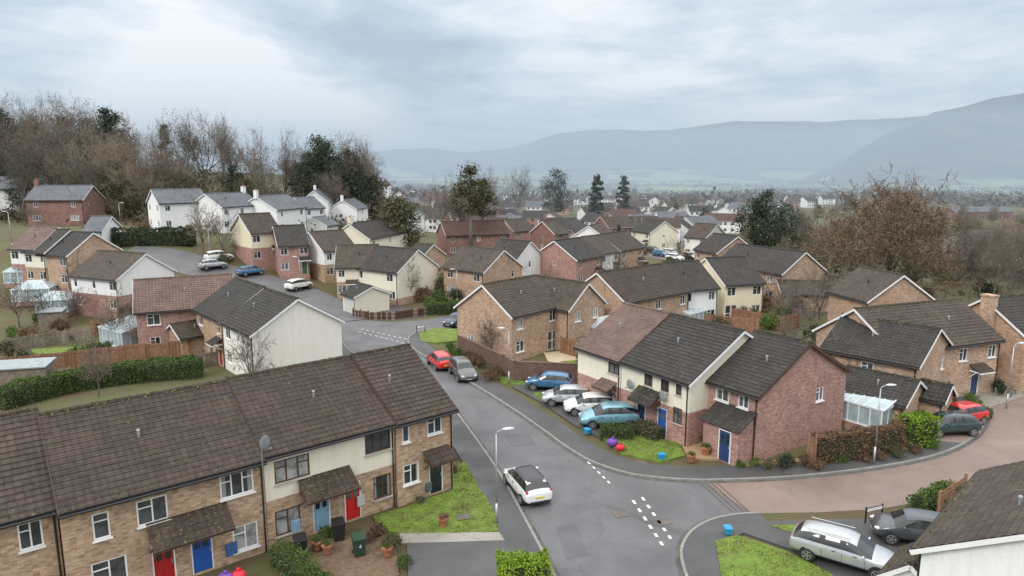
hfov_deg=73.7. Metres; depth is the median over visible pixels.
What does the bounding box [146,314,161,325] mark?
window
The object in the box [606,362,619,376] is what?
window
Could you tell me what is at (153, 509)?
window
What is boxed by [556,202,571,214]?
house
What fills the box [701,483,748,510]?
drain band
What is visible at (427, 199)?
house
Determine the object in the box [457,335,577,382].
garden wall
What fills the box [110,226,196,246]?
hedge
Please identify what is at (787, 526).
lawn
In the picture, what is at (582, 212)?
house
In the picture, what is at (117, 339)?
conservatory
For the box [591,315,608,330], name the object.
conservatory
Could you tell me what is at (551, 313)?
window
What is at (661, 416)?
door
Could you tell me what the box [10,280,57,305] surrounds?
conservatory
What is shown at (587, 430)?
recycling box
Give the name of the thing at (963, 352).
window
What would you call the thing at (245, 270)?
parked car
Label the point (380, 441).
window
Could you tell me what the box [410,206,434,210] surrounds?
house
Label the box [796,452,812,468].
shrub
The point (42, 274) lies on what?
window
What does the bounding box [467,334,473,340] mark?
window
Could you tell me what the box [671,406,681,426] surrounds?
window
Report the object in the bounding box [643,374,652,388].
window
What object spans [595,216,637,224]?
house
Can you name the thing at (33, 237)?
house
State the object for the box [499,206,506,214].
bare tree
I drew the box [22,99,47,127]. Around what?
bare tree
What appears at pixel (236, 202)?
house
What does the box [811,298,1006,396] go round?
house
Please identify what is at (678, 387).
window
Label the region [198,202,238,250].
bare tree
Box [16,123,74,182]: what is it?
bare tree
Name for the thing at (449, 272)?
window
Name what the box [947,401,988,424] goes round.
parked car
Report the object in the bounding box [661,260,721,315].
house
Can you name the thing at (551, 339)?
door
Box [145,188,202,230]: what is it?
house
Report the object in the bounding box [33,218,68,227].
bare tree
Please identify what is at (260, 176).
bare tree
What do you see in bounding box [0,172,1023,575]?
ground
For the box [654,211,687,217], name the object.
house
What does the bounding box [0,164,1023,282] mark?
undergrowth
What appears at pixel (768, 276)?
window
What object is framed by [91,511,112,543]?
window
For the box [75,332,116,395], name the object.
bare tree
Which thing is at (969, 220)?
bare tree
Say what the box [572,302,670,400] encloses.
house
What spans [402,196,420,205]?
house
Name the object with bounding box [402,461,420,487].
window
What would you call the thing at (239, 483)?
window
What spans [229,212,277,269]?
house
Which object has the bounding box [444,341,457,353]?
shrub
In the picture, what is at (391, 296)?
window
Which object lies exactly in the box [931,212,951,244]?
evergreen tree
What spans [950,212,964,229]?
bare tree
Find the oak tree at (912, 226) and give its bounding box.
[783,162,983,298]
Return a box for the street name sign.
[864,503,883,522]
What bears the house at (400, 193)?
on the ground at (258, 564)
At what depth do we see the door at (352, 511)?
35.62 m
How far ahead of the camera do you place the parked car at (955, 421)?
46.56 m
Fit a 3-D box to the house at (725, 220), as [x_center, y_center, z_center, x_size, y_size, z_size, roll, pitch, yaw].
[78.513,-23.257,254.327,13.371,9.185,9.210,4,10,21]
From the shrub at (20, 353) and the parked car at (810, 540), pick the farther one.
the shrub at (20, 353)
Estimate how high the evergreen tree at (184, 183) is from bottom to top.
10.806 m
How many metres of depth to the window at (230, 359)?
62.29 m
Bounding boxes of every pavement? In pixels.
[342,342,552,575]
[409,327,703,478]
[683,513,766,575]
[699,396,982,478]
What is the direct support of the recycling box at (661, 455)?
on the lawn at (677, 453)
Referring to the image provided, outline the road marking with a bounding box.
[358,329,671,544]
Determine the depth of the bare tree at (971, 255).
95.81 m
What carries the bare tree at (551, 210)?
on the ground at (258, 564)
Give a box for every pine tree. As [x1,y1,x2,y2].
[449,160,488,245]
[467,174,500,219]
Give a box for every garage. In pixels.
[166,319,203,355]
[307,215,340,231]
[339,282,391,312]
[776,279,835,311]
[845,364,926,421]
[875,542,918,575]
[918,377,957,414]
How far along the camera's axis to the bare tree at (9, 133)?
167.72 m
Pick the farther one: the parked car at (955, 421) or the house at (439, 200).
the house at (439, 200)
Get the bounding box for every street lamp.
[495,427,514,522]
[498,327,509,383]
[872,384,895,463]
[1005,342,1023,408]
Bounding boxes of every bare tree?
[0,88,41,152]
[0,97,39,142]
[0,102,43,174]
[0,112,56,210]
[0,113,13,150]
[0,114,20,175]
[0,265,39,327]
[2,146,34,199]
[13,195,34,226]
[16,89,71,149]
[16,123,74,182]
[18,95,86,184]
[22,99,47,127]
[23,276,70,322]
[24,112,77,184]
[31,143,73,184]
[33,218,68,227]
[40,90,98,173]
[40,115,82,178]
[47,120,116,190]
[54,280,91,319]
[58,151,100,189]
[59,249,86,275]
[68,98,129,188]
[70,111,122,184]
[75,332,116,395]
[82,126,124,203]
[86,112,164,217]
[92,110,139,176]
[92,280,133,336]
[99,118,159,197]
[108,147,165,216]
[108,195,122,219]
[116,315,137,340]
[127,121,196,188]
[142,159,171,188]
[143,117,175,180]
[145,142,177,188]
[155,109,223,187]
[163,148,187,183]
[169,105,244,192]
[185,190,221,255]
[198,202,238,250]
[207,125,248,189]
[210,116,238,190]
[212,165,238,190]
[221,326,281,373]
[229,121,278,194]
[248,163,271,194]
[260,162,286,194]
[265,120,313,193]
[272,148,298,191]
[284,165,304,196]
[307,129,353,192]
[309,163,349,203]
[312,132,375,196]
[345,126,378,174]
[353,135,382,186]
[370,155,386,217]
[394,250,423,290]
[421,171,464,230]
[441,174,477,219]
[475,308,501,348]
[477,164,503,204]
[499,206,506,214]
[502,165,534,208]
[541,265,556,276]
[548,200,555,212]
[601,248,630,269]
[603,202,614,213]
[665,236,686,253]
[679,196,687,210]
[688,191,697,204]
[754,267,783,299]
[769,279,792,314]
[772,305,802,337]
[774,273,827,327]
[776,234,798,249]
[784,206,805,232]
[786,325,816,343]
[792,214,816,236]
[796,257,840,319]
[799,210,814,233]
[802,206,820,223]
[803,232,818,250]
[814,225,833,255]
[827,202,839,220]
[828,261,849,287]
[828,326,858,365]
[857,244,883,268]
[906,248,938,283]
[926,190,935,203]
[937,223,961,275]
[943,230,958,253]
[943,243,971,286]
[949,214,989,262]
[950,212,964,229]
[952,232,984,284]
[957,205,972,223]
[958,223,1005,272]
[958,237,984,298]
[960,212,978,229]
[961,235,1008,298]
[964,209,984,220]
[967,217,1000,288]
[971,212,1017,249]
[974,242,1023,293]
[976,212,1013,258]
[979,216,1014,281]
[983,220,1017,280]
[984,204,1005,225]
[986,209,998,225]
[990,202,999,212]
[990,216,1023,285]
[991,227,1023,294]
[991,230,1023,286]
[992,270,1023,294]
[995,215,1023,289]
[998,281,1019,294]
[1000,224,1023,287]
[1001,216,1023,250]
[1011,210,1023,221]
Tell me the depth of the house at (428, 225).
248.83 m
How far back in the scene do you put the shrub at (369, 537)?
33.46 m
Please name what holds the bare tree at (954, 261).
on the ground at (258, 564)
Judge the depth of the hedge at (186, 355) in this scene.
61.46 m
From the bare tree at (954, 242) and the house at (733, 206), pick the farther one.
the house at (733, 206)
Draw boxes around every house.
[0,176,50,210]
[0,406,63,575]
[6,225,61,281]
[20,228,71,280]
[23,178,105,225]
[34,231,123,292]
[37,378,271,575]
[66,249,177,319]
[81,215,122,241]
[133,273,232,353]
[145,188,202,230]
[191,276,265,368]
[195,185,253,232]
[218,287,345,374]
[225,354,396,549]
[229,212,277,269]
[247,188,307,230]
[272,224,310,279]
[293,196,325,219]
[307,184,338,217]
[307,229,353,283]
[330,194,369,225]
[334,244,378,298]
[342,216,408,247]
[351,343,458,506]
[355,245,439,305]
[381,181,390,197]
[394,191,409,197]
[396,209,424,232]
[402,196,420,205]
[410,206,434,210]
[412,243,446,273]
[420,211,453,231]
[422,191,435,202]
[432,195,452,206]
[433,198,448,202]
[434,201,450,210]
[435,215,510,255]
[440,245,524,300]
[453,274,556,360]
[484,216,509,219]
[487,207,515,216]
[493,213,521,218]
[493,238,541,275]
[496,200,512,208]
[498,202,521,212]
[504,218,533,239]
[505,197,520,201]
[507,211,527,220]
[521,210,548,226]
[526,201,542,209]
[529,220,568,249]
[535,274,607,350]
[537,212,561,223]
[539,215,571,237]
[540,214,570,218]
[540,236,605,280]
[556,200,573,211]
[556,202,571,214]
[570,222,612,237]
[571,216,587,235]
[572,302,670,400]
[574,194,588,204]
[577,205,609,219]
[580,213,610,224]
[582,234,622,269]
[585,262,692,315]
[593,213,635,233]
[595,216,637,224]
[597,200,614,208]
[598,195,615,203]
[600,230,646,267]
[609,209,635,215]
[616,204,637,208]
[617,312,753,446]
[622,208,640,213]
[627,199,649,211]
[629,211,654,215]
[630,218,679,249]
[633,216,658,222]
[639,209,651,213]
[641,217,680,241]
[647,197,659,207]
[652,204,674,213]
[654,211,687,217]
[661,202,681,210]
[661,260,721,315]
[680,215,691,240]
[682,199,704,210]
[683,215,720,225]
[683,222,725,252]
[685,205,714,215]
[692,232,747,261]
[698,209,717,214]
[699,328,852,465]
[701,255,766,318]
[704,199,716,206]
[704,213,740,232]
[714,206,732,212]
[722,243,826,305]
[725,200,744,207]
[727,202,751,216]
[739,197,752,202]
[784,194,799,199]
[785,198,800,208]
[800,197,815,207]
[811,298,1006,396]
[818,195,835,203]
[819,312,952,381]
[825,265,935,321]
[907,461,1023,575]
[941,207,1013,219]
[942,229,1022,256]
[968,293,1023,390]
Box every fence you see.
[0,340,191,370]
[7,327,92,351]
[48,350,217,374]
[90,319,153,351]
[352,307,427,319]
[560,336,577,356]
[705,313,758,332]
[731,307,800,330]
[806,434,817,462]
[937,473,967,511]
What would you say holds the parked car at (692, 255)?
on the road at (657, 257)
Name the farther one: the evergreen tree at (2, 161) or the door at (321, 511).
the evergreen tree at (2, 161)
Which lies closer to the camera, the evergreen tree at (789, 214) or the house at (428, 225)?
the evergreen tree at (789, 214)
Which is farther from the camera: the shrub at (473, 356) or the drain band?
the shrub at (473, 356)
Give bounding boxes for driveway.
[370,305,423,320]
[407,540,511,575]
[737,518,913,575]
[793,311,827,315]
[936,398,981,442]
[977,385,1023,407]
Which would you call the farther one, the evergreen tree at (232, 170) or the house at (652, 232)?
the evergreen tree at (232, 170)
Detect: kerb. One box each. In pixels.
[342,340,555,575]
[407,327,703,480]
[680,511,758,575]
[704,395,985,481]
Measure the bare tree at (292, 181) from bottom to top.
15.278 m
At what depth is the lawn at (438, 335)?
75.51 m
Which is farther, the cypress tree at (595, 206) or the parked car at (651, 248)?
the cypress tree at (595, 206)
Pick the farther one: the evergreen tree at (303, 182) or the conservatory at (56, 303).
the evergreen tree at (303, 182)
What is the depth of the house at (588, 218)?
248.46 m
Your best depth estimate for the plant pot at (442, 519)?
34.72 m
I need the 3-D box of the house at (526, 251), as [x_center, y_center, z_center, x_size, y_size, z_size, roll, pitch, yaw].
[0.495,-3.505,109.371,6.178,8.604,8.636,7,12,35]
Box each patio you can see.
[306,531,398,575]
[544,351,577,361]
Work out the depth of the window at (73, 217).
135.32 m
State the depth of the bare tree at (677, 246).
144.16 m
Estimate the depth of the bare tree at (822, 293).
83.11 m
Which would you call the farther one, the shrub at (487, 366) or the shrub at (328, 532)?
the shrub at (487, 366)
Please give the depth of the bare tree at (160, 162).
145.19 m
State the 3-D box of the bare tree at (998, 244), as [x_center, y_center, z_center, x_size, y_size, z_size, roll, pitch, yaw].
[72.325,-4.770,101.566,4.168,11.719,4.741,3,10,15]
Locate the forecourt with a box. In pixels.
[512,382,635,438]
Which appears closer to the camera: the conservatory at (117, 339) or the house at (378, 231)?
the conservatory at (117, 339)
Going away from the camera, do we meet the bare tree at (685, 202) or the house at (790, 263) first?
the house at (790, 263)
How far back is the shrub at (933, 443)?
44.68 m
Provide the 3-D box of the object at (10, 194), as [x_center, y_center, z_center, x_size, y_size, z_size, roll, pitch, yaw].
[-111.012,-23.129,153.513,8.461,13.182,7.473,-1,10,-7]
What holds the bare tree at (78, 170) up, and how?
on the ground at (258, 564)
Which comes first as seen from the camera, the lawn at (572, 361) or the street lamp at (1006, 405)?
the street lamp at (1006, 405)
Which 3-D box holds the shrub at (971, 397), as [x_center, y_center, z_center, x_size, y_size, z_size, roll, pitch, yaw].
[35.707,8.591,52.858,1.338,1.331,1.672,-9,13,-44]
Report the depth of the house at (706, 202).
495.20 m
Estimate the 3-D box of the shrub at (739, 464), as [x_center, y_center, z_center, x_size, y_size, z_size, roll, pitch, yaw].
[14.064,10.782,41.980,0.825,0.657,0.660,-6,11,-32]
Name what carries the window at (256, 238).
in the house at (254, 238)
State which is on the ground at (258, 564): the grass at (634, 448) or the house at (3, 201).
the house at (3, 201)
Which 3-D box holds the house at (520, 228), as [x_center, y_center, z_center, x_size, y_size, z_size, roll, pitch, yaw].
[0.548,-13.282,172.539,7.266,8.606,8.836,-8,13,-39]
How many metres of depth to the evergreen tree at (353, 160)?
191.47 m
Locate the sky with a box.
[0,0,1023,164]
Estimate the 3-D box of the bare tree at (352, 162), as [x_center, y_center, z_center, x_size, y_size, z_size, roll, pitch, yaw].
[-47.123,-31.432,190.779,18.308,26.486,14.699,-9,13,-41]
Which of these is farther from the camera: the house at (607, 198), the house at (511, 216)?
the house at (607, 198)
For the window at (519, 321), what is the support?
in the house at (521, 309)
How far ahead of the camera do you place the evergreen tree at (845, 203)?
385.80 m
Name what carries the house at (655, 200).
on the ground at (258, 564)
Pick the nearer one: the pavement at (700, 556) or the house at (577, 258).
the pavement at (700, 556)
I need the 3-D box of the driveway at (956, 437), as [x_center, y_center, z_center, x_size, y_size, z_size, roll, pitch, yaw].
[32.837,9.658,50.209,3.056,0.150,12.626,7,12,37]
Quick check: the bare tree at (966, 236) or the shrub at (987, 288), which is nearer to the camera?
the shrub at (987, 288)
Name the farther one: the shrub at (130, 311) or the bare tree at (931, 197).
the bare tree at (931, 197)
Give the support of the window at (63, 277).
in the house at (87, 244)
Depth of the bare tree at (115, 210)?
145.03 m
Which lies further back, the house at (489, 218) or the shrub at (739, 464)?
the house at (489, 218)
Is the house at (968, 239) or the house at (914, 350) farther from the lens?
the house at (968, 239)
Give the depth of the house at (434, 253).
120.49 m
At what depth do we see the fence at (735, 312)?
79.68 m
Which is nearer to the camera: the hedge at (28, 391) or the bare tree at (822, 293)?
the hedge at (28, 391)
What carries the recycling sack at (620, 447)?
on the lawn at (677, 453)
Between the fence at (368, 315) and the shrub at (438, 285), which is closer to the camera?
the fence at (368, 315)
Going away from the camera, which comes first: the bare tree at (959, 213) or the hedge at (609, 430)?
the hedge at (609, 430)
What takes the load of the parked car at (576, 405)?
on the forecourt
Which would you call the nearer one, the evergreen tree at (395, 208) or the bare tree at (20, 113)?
the evergreen tree at (395, 208)
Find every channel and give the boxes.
[342,338,559,575]
[405,334,704,482]
[675,511,755,575]
[705,408,990,482]
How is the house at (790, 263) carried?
on the ground at (258, 564)
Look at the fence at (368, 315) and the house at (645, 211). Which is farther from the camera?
the house at (645, 211)
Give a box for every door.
[151,546,176,575]
[191,538,213,574]
[218,343,222,364]
[301,261,307,273]
[313,500,330,531]
[344,480,361,520]
[345,297,352,312]
[429,465,442,493]
[547,330,554,350]
[605,389,612,399]
[636,404,645,421]
[657,407,666,437]
[718,428,731,463]
[725,305,736,318]
[970,371,978,394]
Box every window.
[11,251,18,258]
[17,519,46,554]
[25,254,31,261]
[27,271,33,278]
[33,215,41,220]
[39,271,45,279]
[59,258,65,265]
[61,275,67,282]
[70,215,78,220]
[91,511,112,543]
[91,554,127,575]
[109,281,115,290]
[136,494,170,529]
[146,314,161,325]
[150,337,160,343]
[165,205,170,210]
[198,315,202,326]
[219,469,255,502]
[225,328,230,340]
[227,350,232,364]
[232,521,260,555]
[252,235,259,242]
[253,251,260,258]
[274,453,311,486]
[275,505,302,539]
[280,248,287,254]
[281,263,288,269]
[300,247,307,253]
[326,267,333,274]
[327,253,331,259]
[338,270,344,276]
[338,285,346,292]
[364,430,392,456]
[373,472,392,502]
[386,273,392,281]
[389,291,394,298]
[402,426,411,444]
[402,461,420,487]
[427,418,443,436]
[447,270,452,277]
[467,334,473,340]
[474,273,479,281]
[516,340,524,353]
[517,318,523,330]
[549,310,555,321]
[574,311,581,322]
[592,307,598,318]
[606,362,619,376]
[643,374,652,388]
[656,299,660,309]
[659,379,668,394]
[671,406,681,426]
[674,384,681,397]
[680,295,684,304]
[707,309,714,313]
[708,291,714,299]
[713,388,728,404]
[727,287,735,295]
[736,395,748,410]
[752,305,759,310]
[753,286,760,294]
[766,274,772,282]
[815,387,824,403]
[861,361,873,368]
[940,356,944,370]
[958,348,967,362]
[987,344,996,358]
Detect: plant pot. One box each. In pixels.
[311,536,323,550]
[321,539,332,554]
[381,542,393,557]
[437,512,448,527]
[686,450,695,462]
[699,442,710,455]
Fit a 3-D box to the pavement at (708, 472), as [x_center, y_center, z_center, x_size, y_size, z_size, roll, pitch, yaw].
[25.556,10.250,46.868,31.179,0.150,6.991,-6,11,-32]
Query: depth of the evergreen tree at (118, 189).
149.48 m
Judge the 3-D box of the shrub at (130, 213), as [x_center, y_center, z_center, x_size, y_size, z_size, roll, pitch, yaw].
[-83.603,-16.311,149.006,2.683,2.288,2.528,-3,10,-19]
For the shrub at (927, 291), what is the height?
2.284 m
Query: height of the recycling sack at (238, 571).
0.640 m
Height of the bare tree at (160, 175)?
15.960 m
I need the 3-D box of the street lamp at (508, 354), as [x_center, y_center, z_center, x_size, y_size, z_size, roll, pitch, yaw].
[-0.702,5.807,58.089,1.034,5.055,0.260,1,10,8]
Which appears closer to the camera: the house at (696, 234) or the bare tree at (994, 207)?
the house at (696, 234)
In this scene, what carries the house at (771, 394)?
on the ground at (258, 564)
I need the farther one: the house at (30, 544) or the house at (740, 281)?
the house at (740, 281)
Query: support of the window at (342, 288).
in the house at (350, 259)
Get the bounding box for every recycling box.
[583,427,591,433]
[657,452,665,459]
[723,524,732,534]
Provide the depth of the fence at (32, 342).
71.89 m
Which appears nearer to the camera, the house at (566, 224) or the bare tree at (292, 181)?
the house at (566, 224)
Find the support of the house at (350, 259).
on the ground at (258, 564)
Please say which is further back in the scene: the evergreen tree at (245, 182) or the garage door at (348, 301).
the evergreen tree at (245, 182)
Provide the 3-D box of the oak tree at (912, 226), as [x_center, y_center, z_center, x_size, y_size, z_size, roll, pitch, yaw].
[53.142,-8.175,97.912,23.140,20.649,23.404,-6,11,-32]
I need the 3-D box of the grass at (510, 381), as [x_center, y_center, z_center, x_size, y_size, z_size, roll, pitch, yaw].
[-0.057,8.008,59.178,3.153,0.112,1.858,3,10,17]
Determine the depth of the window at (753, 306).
83.69 m
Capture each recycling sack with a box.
[219,569,232,575]
[231,567,246,575]
[606,436,617,446]
[615,443,624,450]
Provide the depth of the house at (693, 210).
321.13 m
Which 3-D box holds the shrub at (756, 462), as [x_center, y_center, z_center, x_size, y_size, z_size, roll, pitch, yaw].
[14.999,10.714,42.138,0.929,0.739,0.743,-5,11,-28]
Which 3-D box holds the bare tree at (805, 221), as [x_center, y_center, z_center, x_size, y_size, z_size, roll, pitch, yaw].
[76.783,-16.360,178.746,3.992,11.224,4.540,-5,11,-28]
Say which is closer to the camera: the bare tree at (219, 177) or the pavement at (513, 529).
the pavement at (513, 529)
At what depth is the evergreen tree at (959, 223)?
175.03 m
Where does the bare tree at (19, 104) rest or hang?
on the ground at (258, 564)
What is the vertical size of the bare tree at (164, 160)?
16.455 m
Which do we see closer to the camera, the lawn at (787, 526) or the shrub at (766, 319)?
the lawn at (787, 526)
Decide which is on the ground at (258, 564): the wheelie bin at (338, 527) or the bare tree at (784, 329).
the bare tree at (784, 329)
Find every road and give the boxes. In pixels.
[128,246,365,320]
[341,316,746,575]
[644,254,693,260]
[708,391,1023,512]
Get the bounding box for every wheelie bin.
[292,532,307,557]
[331,516,345,541]
[351,530,366,557]
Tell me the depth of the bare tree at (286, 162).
186.72 m
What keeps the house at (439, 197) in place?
on the ground at (258, 564)
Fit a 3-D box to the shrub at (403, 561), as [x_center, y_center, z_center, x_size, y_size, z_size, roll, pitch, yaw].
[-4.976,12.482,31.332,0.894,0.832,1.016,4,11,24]
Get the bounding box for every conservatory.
[2,267,22,287]
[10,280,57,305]
[33,291,74,316]
[97,316,138,352]
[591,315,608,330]
[683,308,707,319]
[842,391,895,430]
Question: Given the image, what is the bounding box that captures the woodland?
[390,178,1023,207]
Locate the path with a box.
[399,532,504,545]
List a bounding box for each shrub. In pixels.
[0,338,27,357]
[4,325,20,338]
[8,349,37,357]
[15,323,37,336]
[29,305,45,325]
[46,317,73,330]
[65,341,89,364]
[92,318,110,336]
[117,303,132,318]
[124,210,133,217]
[133,221,153,230]
[218,253,229,261]
[317,524,333,537]
[365,530,376,543]
[367,519,388,535]
[380,532,404,546]
[396,552,416,574]
[412,285,433,300]
[415,494,424,503]
[422,295,436,306]
[430,285,451,301]
[433,278,443,291]
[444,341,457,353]
[448,287,465,299]
[450,347,463,355]
[453,465,459,473]
[461,350,476,359]
[466,351,481,362]
[475,356,484,368]
[482,362,493,373]
[482,367,500,380]
[492,364,502,376]
[682,252,691,258]
[712,314,730,324]
[735,458,746,467]
[748,457,762,466]
[756,309,780,329]
[759,457,775,469]
[762,294,775,309]
[773,453,797,468]
[774,304,793,315]
[786,454,796,466]
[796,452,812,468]
[800,323,821,341]
[809,458,825,470]
[819,256,826,266]
[837,454,848,463]
[859,453,872,462]
[872,450,889,461]
[887,443,907,458]
[907,443,923,453]
[909,273,919,281]
[921,285,936,297]
[926,437,939,449]
[932,270,952,283]
[961,390,984,405]
[971,278,988,291]
[972,282,1001,294]
[978,282,1002,293]
[992,377,1017,396]
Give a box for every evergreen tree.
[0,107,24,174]
[0,140,25,175]
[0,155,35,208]
[22,136,54,180]
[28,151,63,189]
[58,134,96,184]
[72,117,102,167]
[91,106,127,189]
[101,145,142,201]
[104,168,148,210]
[154,123,174,174]
[164,169,203,188]
[221,163,247,191]
[227,176,268,196]
[284,160,320,196]
[291,147,317,196]
[293,133,345,196]
[304,139,351,204]
[333,143,377,199]
[340,167,382,215]
[354,173,394,219]
[366,192,427,247]
[388,195,427,246]
[534,168,573,212]
[698,207,709,215]
[730,195,775,245]
[742,184,789,247]
[757,200,806,248]
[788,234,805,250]
[812,205,823,227]
[840,194,857,211]
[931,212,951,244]
[936,191,945,203]
[950,221,975,231]
[952,225,973,253]
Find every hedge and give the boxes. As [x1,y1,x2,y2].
[0,355,203,410]
[47,353,193,375]
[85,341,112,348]
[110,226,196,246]
[267,539,333,575]
[426,299,459,314]
[495,547,552,575]
[599,420,633,440]
[634,418,665,441]
[810,419,907,464]
[893,410,943,448]
[903,479,963,510]
[984,405,993,419]
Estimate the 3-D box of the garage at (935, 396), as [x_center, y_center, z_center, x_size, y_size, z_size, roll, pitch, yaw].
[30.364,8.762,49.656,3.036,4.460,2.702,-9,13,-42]
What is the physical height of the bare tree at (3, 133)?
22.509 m
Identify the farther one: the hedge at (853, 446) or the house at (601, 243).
the house at (601, 243)
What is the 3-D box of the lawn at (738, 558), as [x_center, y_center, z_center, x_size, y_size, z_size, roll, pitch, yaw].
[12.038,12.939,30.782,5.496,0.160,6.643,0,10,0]
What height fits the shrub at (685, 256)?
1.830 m
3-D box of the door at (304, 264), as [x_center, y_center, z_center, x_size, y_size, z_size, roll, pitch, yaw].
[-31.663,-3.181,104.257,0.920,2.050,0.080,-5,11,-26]
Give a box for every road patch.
[505,433,535,446]
[556,523,588,559]
[605,504,683,534]
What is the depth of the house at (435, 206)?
331.13 m
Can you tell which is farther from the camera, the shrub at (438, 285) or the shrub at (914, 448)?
the shrub at (438, 285)
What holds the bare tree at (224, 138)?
on the ground at (258, 564)
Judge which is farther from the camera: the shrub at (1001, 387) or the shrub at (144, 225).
the shrub at (144, 225)
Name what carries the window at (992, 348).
in the house at (972, 358)
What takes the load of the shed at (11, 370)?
on the ground at (258, 564)
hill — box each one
[72,116,924,181]
[784,93,1023,185]
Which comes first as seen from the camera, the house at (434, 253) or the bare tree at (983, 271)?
the bare tree at (983, 271)
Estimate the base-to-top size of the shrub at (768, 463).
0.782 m
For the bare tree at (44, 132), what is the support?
on the ground at (258, 564)
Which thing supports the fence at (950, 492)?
on the ground at (258, 564)
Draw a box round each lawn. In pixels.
[31,346,84,355]
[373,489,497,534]
[419,328,456,343]
[453,461,478,491]
[496,376,524,385]
[532,392,541,398]
[561,360,576,362]
[603,436,684,462]
[715,535,832,575]
[771,525,795,532]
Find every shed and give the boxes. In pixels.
[0,357,56,388]
[35,306,67,329]
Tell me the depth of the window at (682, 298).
77.86 m
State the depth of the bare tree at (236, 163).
193.69 m
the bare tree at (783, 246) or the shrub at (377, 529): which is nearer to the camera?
the shrub at (377, 529)
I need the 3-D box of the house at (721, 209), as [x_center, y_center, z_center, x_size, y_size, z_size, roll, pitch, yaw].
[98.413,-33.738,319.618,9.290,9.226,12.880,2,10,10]
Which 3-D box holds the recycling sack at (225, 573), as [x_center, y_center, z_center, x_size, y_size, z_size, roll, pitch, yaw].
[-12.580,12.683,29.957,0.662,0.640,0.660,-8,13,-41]
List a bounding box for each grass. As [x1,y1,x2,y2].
[499,377,524,384]
[604,434,682,459]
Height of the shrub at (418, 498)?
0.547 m
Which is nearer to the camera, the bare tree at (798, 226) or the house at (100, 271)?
the house at (100, 271)
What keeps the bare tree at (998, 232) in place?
on the ground at (258, 564)
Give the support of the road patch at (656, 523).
on the road at (584, 493)
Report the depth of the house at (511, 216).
230.35 m
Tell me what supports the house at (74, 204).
on the ground at (258, 564)
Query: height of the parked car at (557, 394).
1.508 m
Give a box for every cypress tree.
[586,174,604,213]
[613,174,631,207]
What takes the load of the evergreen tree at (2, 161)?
on the ground at (258, 564)
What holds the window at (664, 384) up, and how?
in the house at (672, 363)
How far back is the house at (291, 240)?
103.69 m
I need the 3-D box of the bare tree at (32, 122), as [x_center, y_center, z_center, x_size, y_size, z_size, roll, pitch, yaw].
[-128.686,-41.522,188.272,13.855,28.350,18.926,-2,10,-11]
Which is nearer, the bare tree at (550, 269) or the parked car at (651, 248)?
the bare tree at (550, 269)
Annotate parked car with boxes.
[197,259,227,269]
[203,250,233,259]
[235,265,263,276]
[284,278,312,290]
[426,350,450,370]
[443,312,456,327]
[448,356,477,382]
[503,465,551,505]
[525,370,574,390]
[542,384,589,406]
[563,392,612,415]
[578,401,639,429]
[645,245,658,251]
[652,249,667,256]
[663,248,676,252]
[665,253,684,260]
[680,251,693,259]
[789,517,893,575]
[869,508,939,544]
[928,410,981,437]
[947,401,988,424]
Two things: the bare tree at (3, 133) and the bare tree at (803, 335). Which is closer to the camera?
the bare tree at (803, 335)
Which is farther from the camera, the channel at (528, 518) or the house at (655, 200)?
the house at (655, 200)
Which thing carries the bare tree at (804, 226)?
on the ground at (258, 564)
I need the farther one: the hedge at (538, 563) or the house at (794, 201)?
the house at (794, 201)
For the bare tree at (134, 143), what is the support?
on the ground at (258, 564)
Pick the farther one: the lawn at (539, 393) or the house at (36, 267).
the house at (36, 267)
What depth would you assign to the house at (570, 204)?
419.24 m
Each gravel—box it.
[682,442,719,460]
[744,446,907,465]
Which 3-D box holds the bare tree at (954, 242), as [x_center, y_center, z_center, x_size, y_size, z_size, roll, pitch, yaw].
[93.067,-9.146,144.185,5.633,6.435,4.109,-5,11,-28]
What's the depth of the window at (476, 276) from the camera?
93.74 m
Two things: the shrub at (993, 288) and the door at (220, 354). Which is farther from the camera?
the shrub at (993, 288)
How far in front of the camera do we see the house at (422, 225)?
234.22 m
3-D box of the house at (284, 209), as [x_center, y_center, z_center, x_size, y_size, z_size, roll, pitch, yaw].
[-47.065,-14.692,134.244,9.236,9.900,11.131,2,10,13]
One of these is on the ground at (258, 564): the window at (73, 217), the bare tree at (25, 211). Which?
the bare tree at (25, 211)
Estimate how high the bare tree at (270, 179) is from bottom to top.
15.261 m

